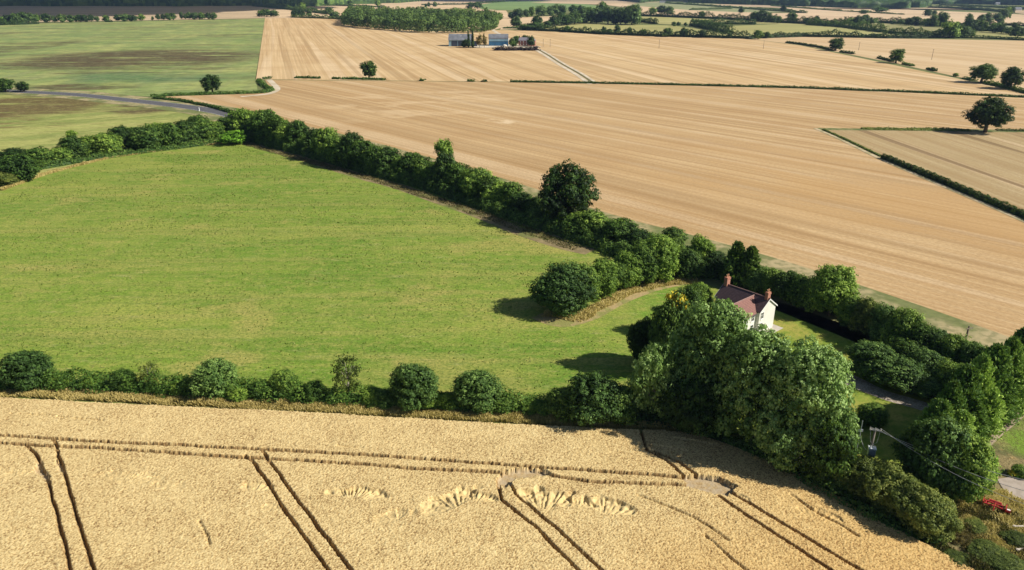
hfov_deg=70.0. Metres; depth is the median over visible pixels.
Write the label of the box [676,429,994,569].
weeds
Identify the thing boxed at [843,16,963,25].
hedge
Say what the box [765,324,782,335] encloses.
patio
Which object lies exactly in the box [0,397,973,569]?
wheat crop
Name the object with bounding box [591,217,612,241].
belt tree
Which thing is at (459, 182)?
belt tree
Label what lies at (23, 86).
field tree
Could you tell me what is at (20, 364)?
hedge tree
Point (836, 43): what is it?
field tree
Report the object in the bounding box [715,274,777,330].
farmhouse
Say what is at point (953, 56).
pale field
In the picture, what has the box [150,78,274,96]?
hedge
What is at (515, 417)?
dry grass
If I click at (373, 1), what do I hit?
distant woodland
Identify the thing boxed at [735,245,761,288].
conifer
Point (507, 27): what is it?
hedge
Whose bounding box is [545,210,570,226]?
belt tree
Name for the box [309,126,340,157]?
belt tree
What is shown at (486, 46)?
farmyard
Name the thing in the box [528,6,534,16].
tree
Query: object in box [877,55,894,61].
hedge
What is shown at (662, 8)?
tree
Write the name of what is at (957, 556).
scrub bush
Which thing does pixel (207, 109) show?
road
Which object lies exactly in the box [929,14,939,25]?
tree
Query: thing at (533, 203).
belt tree
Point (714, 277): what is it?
hedge
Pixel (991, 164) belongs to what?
drilled field
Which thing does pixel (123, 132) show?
hedgerow tree
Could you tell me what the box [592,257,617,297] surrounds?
spur tree
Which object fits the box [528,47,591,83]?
farm lane
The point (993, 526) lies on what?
dry grass
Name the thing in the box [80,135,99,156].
hedgerow tree
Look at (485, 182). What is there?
belt tree
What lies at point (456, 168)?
belt tree
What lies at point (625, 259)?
spur tree
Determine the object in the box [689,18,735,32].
hedge
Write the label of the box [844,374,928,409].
driveway
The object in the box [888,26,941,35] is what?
hedge
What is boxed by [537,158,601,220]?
oak tree
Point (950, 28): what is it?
tree
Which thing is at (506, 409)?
hedge bush
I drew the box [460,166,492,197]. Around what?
belt tree
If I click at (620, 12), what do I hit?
tree
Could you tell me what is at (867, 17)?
tree
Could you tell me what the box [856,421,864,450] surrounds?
steel pole
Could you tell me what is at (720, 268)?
garden tree
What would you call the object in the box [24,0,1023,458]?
ground
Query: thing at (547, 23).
tree
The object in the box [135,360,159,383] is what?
hedge tree
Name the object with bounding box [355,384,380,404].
hedge bush
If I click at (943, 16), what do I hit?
tree
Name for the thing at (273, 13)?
tree
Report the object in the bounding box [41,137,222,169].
hedge
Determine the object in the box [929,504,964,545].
hawthorn bush
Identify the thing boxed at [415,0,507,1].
field
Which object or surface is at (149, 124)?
hedgerow tree
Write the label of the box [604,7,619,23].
tree
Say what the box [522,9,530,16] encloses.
tree
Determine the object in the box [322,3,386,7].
hedge
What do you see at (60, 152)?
hedgerow tree
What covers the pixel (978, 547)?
scrub bush
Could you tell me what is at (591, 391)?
elder bush
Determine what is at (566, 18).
tree
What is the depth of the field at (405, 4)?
2318.87 m
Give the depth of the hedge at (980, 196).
231.14 m
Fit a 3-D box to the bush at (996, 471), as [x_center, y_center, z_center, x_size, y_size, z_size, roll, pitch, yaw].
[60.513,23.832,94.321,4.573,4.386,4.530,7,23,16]
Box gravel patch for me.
[998,477,1023,499]
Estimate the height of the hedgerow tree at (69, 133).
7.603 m
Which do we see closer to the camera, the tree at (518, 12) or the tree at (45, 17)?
the tree at (45, 17)
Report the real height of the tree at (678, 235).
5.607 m
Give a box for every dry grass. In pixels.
[0,142,232,189]
[0,387,677,431]
[240,142,581,249]
[541,276,698,321]
[949,488,1023,559]
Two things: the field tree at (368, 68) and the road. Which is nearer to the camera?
the road
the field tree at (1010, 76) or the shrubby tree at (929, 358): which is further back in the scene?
the field tree at (1010, 76)
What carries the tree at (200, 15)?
on the ground at (684, 26)
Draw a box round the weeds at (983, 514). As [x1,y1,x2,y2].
[949,493,1023,558]
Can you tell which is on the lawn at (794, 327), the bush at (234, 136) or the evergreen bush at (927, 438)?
the evergreen bush at (927, 438)
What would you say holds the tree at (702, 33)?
on the farm field at (324, 49)
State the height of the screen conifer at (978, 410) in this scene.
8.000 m
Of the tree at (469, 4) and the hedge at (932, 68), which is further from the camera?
the tree at (469, 4)
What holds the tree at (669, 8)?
on the field at (677, 11)
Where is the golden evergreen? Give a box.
[647,290,690,360]
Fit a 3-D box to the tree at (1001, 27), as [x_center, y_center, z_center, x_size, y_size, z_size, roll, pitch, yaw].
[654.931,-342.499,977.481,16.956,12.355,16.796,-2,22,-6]
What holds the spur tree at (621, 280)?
on the meadow
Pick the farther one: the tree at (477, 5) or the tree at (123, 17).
the tree at (477, 5)
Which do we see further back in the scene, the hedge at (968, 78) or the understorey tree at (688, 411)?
the hedge at (968, 78)
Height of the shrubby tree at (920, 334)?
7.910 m
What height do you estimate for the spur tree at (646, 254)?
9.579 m
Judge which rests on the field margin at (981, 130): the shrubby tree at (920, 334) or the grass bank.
the grass bank
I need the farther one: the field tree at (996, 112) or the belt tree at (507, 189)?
the field tree at (996, 112)
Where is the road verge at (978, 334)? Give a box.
[0,88,1008,347]
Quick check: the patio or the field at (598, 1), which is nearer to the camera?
the patio
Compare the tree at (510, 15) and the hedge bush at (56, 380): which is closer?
the hedge bush at (56, 380)
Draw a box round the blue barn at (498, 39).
[488,34,507,45]
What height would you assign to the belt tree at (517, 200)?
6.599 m
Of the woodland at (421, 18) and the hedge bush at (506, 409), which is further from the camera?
the woodland at (421, 18)
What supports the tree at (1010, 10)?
on the field at (960, 17)
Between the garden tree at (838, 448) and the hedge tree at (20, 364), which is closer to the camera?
the garden tree at (838, 448)
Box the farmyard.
[474,44,540,47]
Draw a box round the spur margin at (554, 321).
[532,277,703,326]
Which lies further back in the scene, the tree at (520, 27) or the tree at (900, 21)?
the tree at (900, 21)
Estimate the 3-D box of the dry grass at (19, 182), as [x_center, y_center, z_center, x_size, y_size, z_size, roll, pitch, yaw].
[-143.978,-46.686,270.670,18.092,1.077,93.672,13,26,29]
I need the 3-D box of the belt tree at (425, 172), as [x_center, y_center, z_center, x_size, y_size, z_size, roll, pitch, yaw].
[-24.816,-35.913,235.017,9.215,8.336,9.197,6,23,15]
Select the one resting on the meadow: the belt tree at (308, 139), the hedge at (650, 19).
the belt tree at (308, 139)
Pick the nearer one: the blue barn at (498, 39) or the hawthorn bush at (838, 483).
the hawthorn bush at (838, 483)
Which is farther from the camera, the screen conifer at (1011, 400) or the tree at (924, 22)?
the tree at (924, 22)
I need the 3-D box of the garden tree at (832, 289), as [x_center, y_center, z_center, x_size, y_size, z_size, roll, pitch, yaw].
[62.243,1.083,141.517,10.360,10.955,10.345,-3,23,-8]
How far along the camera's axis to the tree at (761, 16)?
1263.69 m
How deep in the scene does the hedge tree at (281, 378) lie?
113.22 m
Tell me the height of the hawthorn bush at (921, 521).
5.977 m
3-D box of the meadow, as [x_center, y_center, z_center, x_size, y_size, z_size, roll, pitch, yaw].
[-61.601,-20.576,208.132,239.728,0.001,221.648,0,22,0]
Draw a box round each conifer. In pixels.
[720,240,745,285]
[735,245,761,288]
[910,398,955,433]
[935,378,968,419]
[937,363,984,423]
[953,408,979,434]
[967,396,990,444]
[969,349,997,426]
[981,342,1014,413]
[981,387,1008,440]
[999,375,1022,425]
[1004,335,1023,410]
[1011,364,1023,416]
[1013,326,1023,362]
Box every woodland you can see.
[0,0,351,6]
[339,5,498,32]
[352,0,420,3]
[621,0,661,2]
[688,0,932,7]
[932,0,1023,4]
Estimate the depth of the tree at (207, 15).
1378.43 m
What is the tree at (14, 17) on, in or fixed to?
on the ground at (684, 26)
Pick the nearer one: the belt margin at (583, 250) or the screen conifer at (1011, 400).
the screen conifer at (1011, 400)
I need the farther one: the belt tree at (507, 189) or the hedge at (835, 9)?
the hedge at (835, 9)
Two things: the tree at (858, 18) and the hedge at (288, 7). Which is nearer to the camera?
the tree at (858, 18)
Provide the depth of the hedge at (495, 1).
2424.19 m
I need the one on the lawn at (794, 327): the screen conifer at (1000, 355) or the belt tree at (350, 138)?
the screen conifer at (1000, 355)
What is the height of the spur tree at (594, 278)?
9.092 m
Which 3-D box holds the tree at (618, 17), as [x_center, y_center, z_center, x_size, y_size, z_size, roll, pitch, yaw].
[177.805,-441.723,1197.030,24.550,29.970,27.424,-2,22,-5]
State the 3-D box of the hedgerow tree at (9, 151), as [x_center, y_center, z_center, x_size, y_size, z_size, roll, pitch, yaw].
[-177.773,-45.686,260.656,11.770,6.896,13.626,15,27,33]
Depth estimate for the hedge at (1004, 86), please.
461.10 m
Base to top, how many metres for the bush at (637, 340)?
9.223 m
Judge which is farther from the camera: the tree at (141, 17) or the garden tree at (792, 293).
the tree at (141, 17)
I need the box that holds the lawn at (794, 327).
[708,290,930,464]
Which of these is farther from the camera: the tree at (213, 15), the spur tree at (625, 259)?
the tree at (213, 15)
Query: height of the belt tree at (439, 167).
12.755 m
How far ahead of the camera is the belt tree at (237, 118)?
309.03 m
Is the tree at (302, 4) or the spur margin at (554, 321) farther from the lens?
the tree at (302, 4)
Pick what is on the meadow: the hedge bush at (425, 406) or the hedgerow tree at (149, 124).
the hedge bush at (425, 406)
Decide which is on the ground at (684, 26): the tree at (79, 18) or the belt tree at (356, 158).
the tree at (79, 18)
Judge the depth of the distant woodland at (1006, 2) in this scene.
2456.25 m
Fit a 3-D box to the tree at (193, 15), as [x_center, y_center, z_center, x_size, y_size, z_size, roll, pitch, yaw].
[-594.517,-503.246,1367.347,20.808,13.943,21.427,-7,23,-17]
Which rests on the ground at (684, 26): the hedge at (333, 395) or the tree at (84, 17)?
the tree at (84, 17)
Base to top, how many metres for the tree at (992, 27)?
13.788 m
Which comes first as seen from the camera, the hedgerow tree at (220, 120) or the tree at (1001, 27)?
the hedgerow tree at (220, 120)
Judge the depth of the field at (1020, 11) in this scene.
2008.53 m
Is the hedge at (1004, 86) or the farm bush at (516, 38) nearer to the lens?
the hedge at (1004, 86)
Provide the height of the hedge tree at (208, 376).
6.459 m
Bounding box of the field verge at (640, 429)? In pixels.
[9,397,896,515]
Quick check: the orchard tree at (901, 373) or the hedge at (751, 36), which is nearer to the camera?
the orchard tree at (901, 373)
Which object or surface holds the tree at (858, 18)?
on the field at (891, 26)
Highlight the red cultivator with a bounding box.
[982,497,1010,513]
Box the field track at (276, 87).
[241,80,279,96]
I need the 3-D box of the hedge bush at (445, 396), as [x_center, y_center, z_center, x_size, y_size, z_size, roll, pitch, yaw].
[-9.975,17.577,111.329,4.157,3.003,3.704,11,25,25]
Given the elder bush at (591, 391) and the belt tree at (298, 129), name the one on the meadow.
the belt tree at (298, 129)
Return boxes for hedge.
[0,19,38,24]
[0,366,550,415]
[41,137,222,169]
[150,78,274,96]
[151,96,232,112]
[241,130,633,257]
[251,2,326,13]
[290,14,339,18]
[294,75,320,78]
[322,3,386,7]
[342,76,386,79]
[422,0,505,4]
[503,26,517,28]
[510,79,1023,97]
[523,25,941,38]
[605,405,674,429]
[636,227,981,345]
[641,10,843,23]
[641,17,658,23]
[665,1,807,12]
[675,263,836,315]
[689,7,732,9]
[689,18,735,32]
[692,17,756,24]
[770,5,903,14]
[785,41,834,50]
[806,17,889,32]
[822,128,880,156]
[839,50,855,53]
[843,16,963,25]
[860,127,970,130]
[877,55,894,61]
[880,153,1023,217]
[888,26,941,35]
[901,61,914,65]
[926,67,937,70]
[927,5,1001,11]
[939,3,1023,8]
[941,34,1023,40]
[960,76,978,80]
[976,20,1023,25]
[982,79,1023,92]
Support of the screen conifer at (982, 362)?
on the lawn at (794, 327)
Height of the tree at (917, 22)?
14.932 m
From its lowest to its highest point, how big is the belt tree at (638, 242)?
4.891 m
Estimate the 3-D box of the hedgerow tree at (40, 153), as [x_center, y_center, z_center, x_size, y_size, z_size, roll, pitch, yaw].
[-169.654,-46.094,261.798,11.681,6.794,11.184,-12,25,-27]
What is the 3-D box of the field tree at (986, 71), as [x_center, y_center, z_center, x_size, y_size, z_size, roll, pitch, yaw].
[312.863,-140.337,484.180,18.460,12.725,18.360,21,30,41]
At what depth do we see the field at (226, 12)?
1864.44 m
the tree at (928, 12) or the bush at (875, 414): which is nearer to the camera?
the bush at (875, 414)
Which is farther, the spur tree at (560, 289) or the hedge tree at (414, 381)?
the spur tree at (560, 289)
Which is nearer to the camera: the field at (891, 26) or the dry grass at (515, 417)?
the dry grass at (515, 417)
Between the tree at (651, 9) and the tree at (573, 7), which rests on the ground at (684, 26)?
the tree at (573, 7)
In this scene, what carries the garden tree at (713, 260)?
on the meadow
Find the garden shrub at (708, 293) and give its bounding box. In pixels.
[686,282,714,309]
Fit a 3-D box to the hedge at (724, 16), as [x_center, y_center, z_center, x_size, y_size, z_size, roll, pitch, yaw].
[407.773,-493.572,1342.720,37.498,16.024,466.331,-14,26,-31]
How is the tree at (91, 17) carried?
on the ground at (684, 26)
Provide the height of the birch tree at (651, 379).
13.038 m
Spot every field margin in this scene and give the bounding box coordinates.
[818,128,1023,218]
[825,128,1023,131]
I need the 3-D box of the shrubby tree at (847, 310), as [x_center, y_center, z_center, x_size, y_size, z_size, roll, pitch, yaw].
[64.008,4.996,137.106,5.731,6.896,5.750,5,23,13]
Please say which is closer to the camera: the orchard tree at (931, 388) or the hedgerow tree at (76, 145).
the orchard tree at (931, 388)
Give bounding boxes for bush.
[46,370,75,389]
[78,374,104,389]
[107,366,137,389]
[165,375,188,396]
[216,130,249,144]
[225,382,250,401]
[246,379,270,400]
[301,378,326,403]
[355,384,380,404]
[375,389,396,409]
[422,391,438,409]
[435,391,455,409]
[493,392,519,413]
[511,36,518,43]
[519,397,538,414]
[527,35,534,46]
[545,385,587,422]
[565,370,622,426]
[603,383,639,424]
[626,316,652,359]
[820,460,855,489]
[833,454,878,503]
[849,416,866,428]
[855,401,890,428]
[861,457,908,513]
[869,473,934,527]
[888,413,977,502]
[897,484,956,545]
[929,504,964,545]
[934,425,1004,504]
[944,548,970,567]
[949,529,977,549]
[964,516,986,532]
[967,538,1009,562]
[985,548,1023,569]
[992,457,1000,483]
[997,529,1023,546]
[1011,463,1023,478]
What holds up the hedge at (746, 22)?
on the ground at (684, 26)
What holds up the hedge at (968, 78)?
on the pale field at (953, 56)
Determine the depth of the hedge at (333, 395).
113.78 m
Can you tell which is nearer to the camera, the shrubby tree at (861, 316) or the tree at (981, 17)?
the shrubby tree at (861, 316)
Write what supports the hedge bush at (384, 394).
on the meadow
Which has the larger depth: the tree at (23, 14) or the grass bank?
the tree at (23, 14)
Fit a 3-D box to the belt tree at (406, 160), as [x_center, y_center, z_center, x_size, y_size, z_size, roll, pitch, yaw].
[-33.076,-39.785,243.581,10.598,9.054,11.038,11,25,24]
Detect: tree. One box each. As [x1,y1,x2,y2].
[0,78,14,91]
[0,147,28,158]
[0,153,41,180]
[0,171,18,185]
[0,348,57,391]
[3,14,10,22]
[8,13,22,22]
[14,81,29,91]
[16,11,29,22]
[23,146,56,164]
[25,12,35,21]
[31,158,46,172]
[39,13,50,21]
[49,147,72,161]
[50,15,57,21]
[55,134,90,157]
[56,14,68,22]
[65,130,78,135]
[66,15,74,21]
[75,14,83,21]
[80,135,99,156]
[81,15,88,21]
[87,14,94,21]
[88,131,123,153]
[101,15,108,20]
[107,124,131,148]
[117,13,127,21]
[126,125,163,149]
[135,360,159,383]
[137,14,145,20]
[144,122,161,136]
[150,122,181,145]
[163,13,172,19]
[170,13,176,19]
[172,120,204,144]
[182,357,241,399]
[186,114,212,140]
[188,12,198,18]
[198,12,204,19]
[198,74,221,91]
[204,12,210,18]
[205,121,225,139]
[210,12,216,19]
[215,117,229,130]
[224,107,254,130]
[242,118,252,136]
[247,108,279,139]
[259,9,269,16]
[263,114,289,142]
[266,9,279,16]
[267,368,301,397]
[273,125,291,145]
[286,119,309,147]
[291,8,304,15]
[298,2,306,7]
[299,135,305,150]
[302,128,316,152]
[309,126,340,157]
[320,135,344,163]
[324,6,333,12]
[327,11,339,15]
[330,352,361,392]
[336,130,364,168]
[347,140,374,165]
[359,60,377,77]
[360,145,382,172]
[372,145,402,172]
[387,362,440,412]
[390,155,403,172]
[395,152,425,176]
[410,156,432,181]
[418,161,434,184]
[428,150,455,188]
[433,138,453,155]
[441,161,469,190]
[449,368,505,414]
[455,168,468,190]
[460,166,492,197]
[465,2,473,8]
[467,30,469,47]
[471,2,483,8]
[471,28,474,47]
[475,33,482,46]
[476,175,499,200]
[480,180,504,204]
[481,34,487,44]
[498,181,523,208]
[506,191,532,215]
[508,12,513,18]
[510,16,521,25]
[513,8,523,17]
[516,23,528,29]
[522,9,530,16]
[523,22,542,28]
[524,196,540,214]
[526,259,597,317]
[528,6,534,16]
[531,14,542,24]
[535,5,547,15]
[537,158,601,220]
[543,21,551,26]
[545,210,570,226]
[546,6,553,15]
[549,15,563,25]
[551,3,560,13]
[556,13,572,25]
[559,4,566,13]
[560,14,575,24]
[561,211,582,232]
[564,25,570,31]
[567,3,578,11]
[569,10,582,23]
[572,261,602,306]
[573,208,607,235]
[576,9,588,22]
[585,6,597,22]
[587,6,602,23]
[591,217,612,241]
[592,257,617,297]
[596,1,607,22]
[600,6,612,23]
[602,217,638,243]
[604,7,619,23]
[613,5,624,23]
[613,25,620,32]
[614,250,643,288]
[614,261,628,290]
[616,6,630,23]
[617,228,653,248]
[620,4,642,24]
[625,340,679,420]
[630,241,658,283]
[634,239,646,246]
[643,233,681,282]
[649,7,657,13]
[655,372,722,437]
[656,5,666,12]
[661,28,672,36]
[661,226,688,245]
[661,296,752,425]
[665,6,674,12]
[671,284,706,309]
[674,248,705,279]
[679,27,688,34]
[685,233,716,259]
[698,29,706,37]
[701,250,727,277]
[711,323,795,441]
[715,257,726,275]
[745,265,770,292]
[749,11,757,21]
[750,334,861,471]
[753,10,768,21]
[753,30,764,38]
[758,266,784,294]
[763,32,770,37]
[770,15,776,22]
[770,270,797,301]
[776,16,781,22]
[780,5,786,10]
[784,273,809,307]
[786,12,798,20]
[794,416,861,488]
[797,279,816,312]
[807,263,860,315]
[828,37,845,50]
[835,295,863,326]
[842,339,898,381]
[847,295,879,334]
[853,15,864,22]
[858,9,868,13]
[861,14,870,21]
[867,301,897,343]
[869,17,878,23]
[870,354,929,393]
[872,7,888,11]
[878,306,925,344]
[887,336,922,357]
[889,48,905,62]
[896,19,904,24]
[900,321,937,352]
[903,17,915,24]
[908,346,948,381]
[908,374,944,399]
[911,16,921,25]
[920,18,930,25]
[923,9,932,15]
[924,325,952,355]
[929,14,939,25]
[930,357,963,390]
[932,333,970,363]
[935,20,962,37]
[937,11,950,25]
[948,341,987,365]
[956,24,966,35]
[961,26,973,36]
[961,94,1016,132]
[964,13,973,23]
[964,17,979,28]
[968,63,998,82]
[973,25,980,30]
[977,14,985,20]
[977,20,988,30]
[984,22,1000,32]
[985,12,993,21]
[991,12,1002,20]
[995,24,1008,32]
[996,17,1004,22]
[999,8,1010,18]
[1000,66,1023,86]
[1002,27,1011,33]
[1006,5,1012,17]
[1009,25,1023,36]
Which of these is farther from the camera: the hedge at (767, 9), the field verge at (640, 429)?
the hedge at (767, 9)
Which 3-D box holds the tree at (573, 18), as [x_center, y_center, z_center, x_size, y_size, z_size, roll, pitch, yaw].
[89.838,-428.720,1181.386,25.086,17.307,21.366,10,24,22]
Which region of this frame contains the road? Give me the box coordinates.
[0,90,948,333]
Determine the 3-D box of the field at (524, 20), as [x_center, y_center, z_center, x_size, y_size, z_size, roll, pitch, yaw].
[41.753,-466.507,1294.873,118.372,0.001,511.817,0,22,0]
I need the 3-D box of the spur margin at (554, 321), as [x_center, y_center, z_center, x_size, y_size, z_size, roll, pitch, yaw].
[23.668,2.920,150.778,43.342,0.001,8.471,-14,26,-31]
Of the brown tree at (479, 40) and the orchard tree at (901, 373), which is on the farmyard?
the brown tree at (479, 40)
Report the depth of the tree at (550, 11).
1539.38 m
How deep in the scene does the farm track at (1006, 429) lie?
106.50 m
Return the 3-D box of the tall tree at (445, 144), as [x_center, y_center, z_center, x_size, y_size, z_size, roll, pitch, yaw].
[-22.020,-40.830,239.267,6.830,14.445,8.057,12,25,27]
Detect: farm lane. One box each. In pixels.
[524,46,596,83]
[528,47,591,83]
[532,47,594,83]
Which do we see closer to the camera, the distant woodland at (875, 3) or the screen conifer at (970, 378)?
the screen conifer at (970, 378)
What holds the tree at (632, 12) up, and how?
on the field at (651, 28)
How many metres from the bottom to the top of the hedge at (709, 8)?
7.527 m
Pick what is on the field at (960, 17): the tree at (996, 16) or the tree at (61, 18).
the tree at (996, 16)
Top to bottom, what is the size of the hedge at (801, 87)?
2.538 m
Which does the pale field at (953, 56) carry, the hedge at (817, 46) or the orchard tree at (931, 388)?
the hedge at (817, 46)
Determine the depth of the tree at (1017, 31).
894.93 m
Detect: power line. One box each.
[871,427,1023,479]
[878,429,1023,490]
[882,429,1023,503]
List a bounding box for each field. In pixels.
[0,6,264,21]
[0,18,264,96]
[0,94,216,186]
[167,80,1023,336]
[256,18,1023,98]
[265,4,375,17]
[352,2,486,22]
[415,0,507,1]
[432,10,510,29]
[481,0,598,10]
[500,16,551,29]
[517,0,662,2]
[527,23,737,35]
[535,2,752,17]
[631,2,780,11]
[642,16,790,23]
[709,4,1023,13]
[712,23,898,35]
[741,6,1023,24]
[754,37,1023,88]
[829,130,1023,211]
[849,23,943,32]
[976,31,1023,38]
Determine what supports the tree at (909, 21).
on the field at (891, 26)
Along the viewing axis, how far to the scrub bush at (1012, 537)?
84.71 m
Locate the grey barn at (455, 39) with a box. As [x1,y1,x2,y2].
[448,34,476,45]
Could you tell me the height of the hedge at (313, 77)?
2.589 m
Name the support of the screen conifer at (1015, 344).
on the lawn at (794, 327)
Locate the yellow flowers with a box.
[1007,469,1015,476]
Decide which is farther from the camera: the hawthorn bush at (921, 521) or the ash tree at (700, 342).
the ash tree at (700, 342)
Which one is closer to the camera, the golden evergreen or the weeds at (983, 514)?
the weeds at (983, 514)
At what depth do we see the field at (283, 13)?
1863.51 m
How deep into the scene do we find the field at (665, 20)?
1332.55 m
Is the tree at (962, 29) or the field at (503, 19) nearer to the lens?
the tree at (962, 29)
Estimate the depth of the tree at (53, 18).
1257.15 m
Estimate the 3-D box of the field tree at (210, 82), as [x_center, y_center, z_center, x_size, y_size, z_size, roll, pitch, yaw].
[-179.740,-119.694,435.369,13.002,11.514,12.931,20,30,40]
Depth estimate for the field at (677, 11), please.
1853.24 m
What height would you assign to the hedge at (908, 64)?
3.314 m
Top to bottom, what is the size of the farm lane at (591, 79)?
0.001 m
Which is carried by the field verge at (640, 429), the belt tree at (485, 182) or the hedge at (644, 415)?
the hedge at (644, 415)
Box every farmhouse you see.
[518,36,535,45]
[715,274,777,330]
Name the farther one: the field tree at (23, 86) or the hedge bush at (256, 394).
the field tree at (23, 86)
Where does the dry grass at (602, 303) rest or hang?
on the spur margin at (554, 321)
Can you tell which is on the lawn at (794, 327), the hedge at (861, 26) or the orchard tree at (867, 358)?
the orchard tree at (867, 358)
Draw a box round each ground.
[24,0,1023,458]
[948,417,1023,568]
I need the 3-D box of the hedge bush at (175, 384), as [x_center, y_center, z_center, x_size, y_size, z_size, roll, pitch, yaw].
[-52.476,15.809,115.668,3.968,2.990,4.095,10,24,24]
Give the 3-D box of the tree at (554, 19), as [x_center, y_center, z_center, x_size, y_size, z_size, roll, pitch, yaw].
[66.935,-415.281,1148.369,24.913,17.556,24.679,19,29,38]
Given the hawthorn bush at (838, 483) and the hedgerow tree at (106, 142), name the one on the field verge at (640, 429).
the hawthorn bush at (838, 483)
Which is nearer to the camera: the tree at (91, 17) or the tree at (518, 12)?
the tree at (91, 17)
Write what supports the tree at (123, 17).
on the ground at (684, 26)
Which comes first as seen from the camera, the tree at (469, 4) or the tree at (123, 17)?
the tree at (123, 17)
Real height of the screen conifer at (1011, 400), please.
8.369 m
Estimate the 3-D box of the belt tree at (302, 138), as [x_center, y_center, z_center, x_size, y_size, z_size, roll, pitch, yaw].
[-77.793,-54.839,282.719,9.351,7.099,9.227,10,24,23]
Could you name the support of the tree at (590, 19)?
on the ground at (684, 26)
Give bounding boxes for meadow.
[0,142,742,433]
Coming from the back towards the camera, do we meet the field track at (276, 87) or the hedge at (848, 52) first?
the hedge at (848, 52)
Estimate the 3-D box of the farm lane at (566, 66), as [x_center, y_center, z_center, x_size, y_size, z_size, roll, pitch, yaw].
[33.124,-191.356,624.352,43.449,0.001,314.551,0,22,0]
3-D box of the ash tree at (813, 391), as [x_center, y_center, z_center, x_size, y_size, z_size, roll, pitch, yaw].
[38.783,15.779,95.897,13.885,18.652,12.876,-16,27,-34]
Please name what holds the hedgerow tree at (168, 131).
on the rough field at (29, 122)
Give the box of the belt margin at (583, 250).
[243,141,594,254]
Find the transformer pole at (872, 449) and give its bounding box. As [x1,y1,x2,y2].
[867,427,881,456]
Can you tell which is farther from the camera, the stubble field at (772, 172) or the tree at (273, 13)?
the tree at (273, 13)
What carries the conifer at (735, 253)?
on the road verge at (978, 334)
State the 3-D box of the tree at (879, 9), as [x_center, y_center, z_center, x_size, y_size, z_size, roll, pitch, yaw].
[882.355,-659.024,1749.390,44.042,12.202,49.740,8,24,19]
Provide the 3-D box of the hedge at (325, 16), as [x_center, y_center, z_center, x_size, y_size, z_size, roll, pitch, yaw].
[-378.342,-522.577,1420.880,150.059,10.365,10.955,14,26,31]
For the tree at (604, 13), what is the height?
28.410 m
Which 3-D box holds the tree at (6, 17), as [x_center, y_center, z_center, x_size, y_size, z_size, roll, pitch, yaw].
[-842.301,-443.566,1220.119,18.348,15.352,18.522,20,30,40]
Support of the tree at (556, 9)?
on the ground at (684, 26)
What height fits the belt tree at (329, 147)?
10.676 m
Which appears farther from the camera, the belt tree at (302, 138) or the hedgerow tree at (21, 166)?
the belt tree at (302, 138)
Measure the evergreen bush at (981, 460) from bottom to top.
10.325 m
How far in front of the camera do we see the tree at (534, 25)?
1039.23 m
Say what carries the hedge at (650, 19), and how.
on the field at (665, 20)
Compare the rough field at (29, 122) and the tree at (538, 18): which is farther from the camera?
the tree at (538, 18)
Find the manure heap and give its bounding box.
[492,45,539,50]
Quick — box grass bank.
[995,128,1023,131]
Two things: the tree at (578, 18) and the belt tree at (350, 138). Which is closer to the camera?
the belt tree at (350, 138)
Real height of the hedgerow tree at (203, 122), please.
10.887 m
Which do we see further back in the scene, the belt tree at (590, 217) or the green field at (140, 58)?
the green field at (140, 58)
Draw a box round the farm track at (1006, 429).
[985,415,1022,444]
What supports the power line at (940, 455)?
attached to the transformer pole at (872, 449)
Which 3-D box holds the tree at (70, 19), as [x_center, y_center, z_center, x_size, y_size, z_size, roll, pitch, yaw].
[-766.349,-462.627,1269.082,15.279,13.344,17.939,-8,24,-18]
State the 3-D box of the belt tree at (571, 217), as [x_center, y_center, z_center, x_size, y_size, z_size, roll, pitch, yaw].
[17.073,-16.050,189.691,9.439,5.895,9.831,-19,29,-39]
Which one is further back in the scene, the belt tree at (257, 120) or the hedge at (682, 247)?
the belt tree at (257, 120)
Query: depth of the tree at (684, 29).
911.07 m
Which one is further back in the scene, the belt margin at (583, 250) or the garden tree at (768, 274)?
the belt margin at (583, 250)
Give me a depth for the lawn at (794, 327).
117.94 m
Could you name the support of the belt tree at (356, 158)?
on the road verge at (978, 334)
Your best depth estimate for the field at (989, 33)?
953.54 m
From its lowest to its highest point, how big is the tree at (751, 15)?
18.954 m
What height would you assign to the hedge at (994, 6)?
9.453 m
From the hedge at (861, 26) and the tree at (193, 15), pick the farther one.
the tree at (193, 15)
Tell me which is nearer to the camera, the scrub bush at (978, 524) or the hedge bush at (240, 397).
the scrub bush at (978, 524)
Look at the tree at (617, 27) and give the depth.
974.85 m
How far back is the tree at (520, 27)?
1045.33 m
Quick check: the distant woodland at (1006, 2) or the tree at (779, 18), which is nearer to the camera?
the tree at (779, 18)
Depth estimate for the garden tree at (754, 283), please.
152.72 m
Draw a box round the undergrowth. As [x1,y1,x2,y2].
[699,427,940,545]
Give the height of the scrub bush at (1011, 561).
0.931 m

